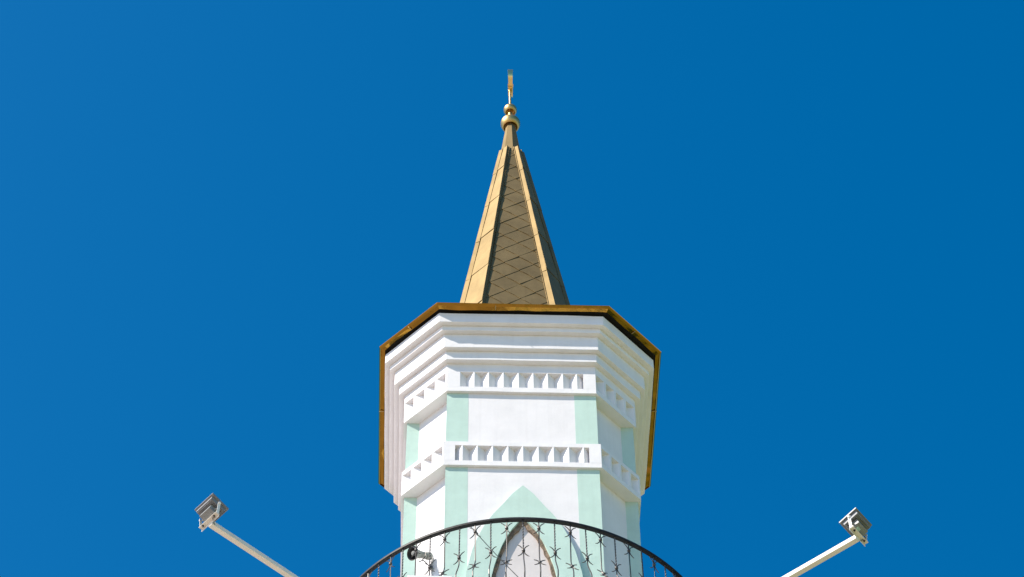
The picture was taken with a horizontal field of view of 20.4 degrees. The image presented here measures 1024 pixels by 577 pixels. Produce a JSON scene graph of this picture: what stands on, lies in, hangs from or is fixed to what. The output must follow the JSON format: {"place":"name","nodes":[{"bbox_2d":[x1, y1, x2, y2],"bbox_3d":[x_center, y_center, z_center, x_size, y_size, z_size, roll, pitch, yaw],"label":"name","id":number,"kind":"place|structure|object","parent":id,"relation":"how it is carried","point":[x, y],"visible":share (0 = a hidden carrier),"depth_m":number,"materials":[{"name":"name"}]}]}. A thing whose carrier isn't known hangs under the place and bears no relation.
{"place":"outdoors","nodes":[
{"label":"outdoors","id":0,"kind":"place"},
{"bbox_2d":[0,0,1023,576],"label":"sky","id":1,"kind":"structure","parent":0,"point":[217,217],"materials":[{"name":"blue"}]},
{"label":"ground","id":2,"kind":"structure","parent":0,"visible":0},
{"bbox_2d":[378,69,660,576],"bbox_3d":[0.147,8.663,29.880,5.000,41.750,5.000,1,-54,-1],"label":"minaret","id":3,"kind":"object","parent":2,"relation":"on","point":[513,383],"visible":0.98,"depth_m":37.60,"materials":[{"name":"white paint"}]},
{"bbox_2d":[407,546,432,575],"bbox_3d":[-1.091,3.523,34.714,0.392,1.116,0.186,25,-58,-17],"label":"loudspeaker","id":4,"kind":"object","parent":3,"relation":"attached to","point":[422,555],"visible":0.67,"depth_m":35.03,"materials":[{"name":"grey plastic"}]},
{"bbox_2d":[360,517,682,576],"bbox_3d":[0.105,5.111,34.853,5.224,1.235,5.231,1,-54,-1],"label":"balcony railing","id":5,"kind":"object","parent":3,"relation":"attached to","point":[448,530],"visible":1,"depth_m":33.90,"materials":[{"name":"black metal"}]},
{"bbox_2d":[195,493,297,576],"bbox_3d":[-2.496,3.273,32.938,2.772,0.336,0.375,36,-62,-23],"label":"floodlight","id":6,"kind":"object","parent":5,"relation":"attached to","point":[211,509],"visible":1,"depth_m":32.46,"materials":[{"name":"white paint"}]},
{"bbox_2d":[407,575,451,576],"bbox_3d":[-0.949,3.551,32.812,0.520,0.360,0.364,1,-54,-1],"label":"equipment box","id":7,"kind":"object","parent":5,"relation":"attached to","point":[426,576],"visible":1,"depth_m":32.85,"materials":[{"name":"white metal"}]},
{"bbox_2d":[471,527,517,576],"bbox_3d":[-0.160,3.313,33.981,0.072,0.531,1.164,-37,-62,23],"label":"cable","id":8,"kind":"object","parent":5,"relation":"attached to","point":[495,553],"visible":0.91,"depth_m":34.11,"materials":[{"name":"grey plastic"}]},
{"bbox_2d":[782,507,871,576],"bbox_3d":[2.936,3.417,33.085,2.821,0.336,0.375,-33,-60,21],"label":"floodlight","id":9,"kind":"object","parent":5,"relation":"attached to","point":[856,524],"visible":1,"depth_m":32.63,"materials":[{"name":"white paint"}]},
{"bbox_2d":[492,522,555,576],"bbox_3d":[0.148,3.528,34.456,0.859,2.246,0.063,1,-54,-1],"label":"door","id":10,"kind":"structure","parent":3,"relation":"in","point":[515,539],"depth_m":34.81,"materials":[{"name":"paint"}]}
]}

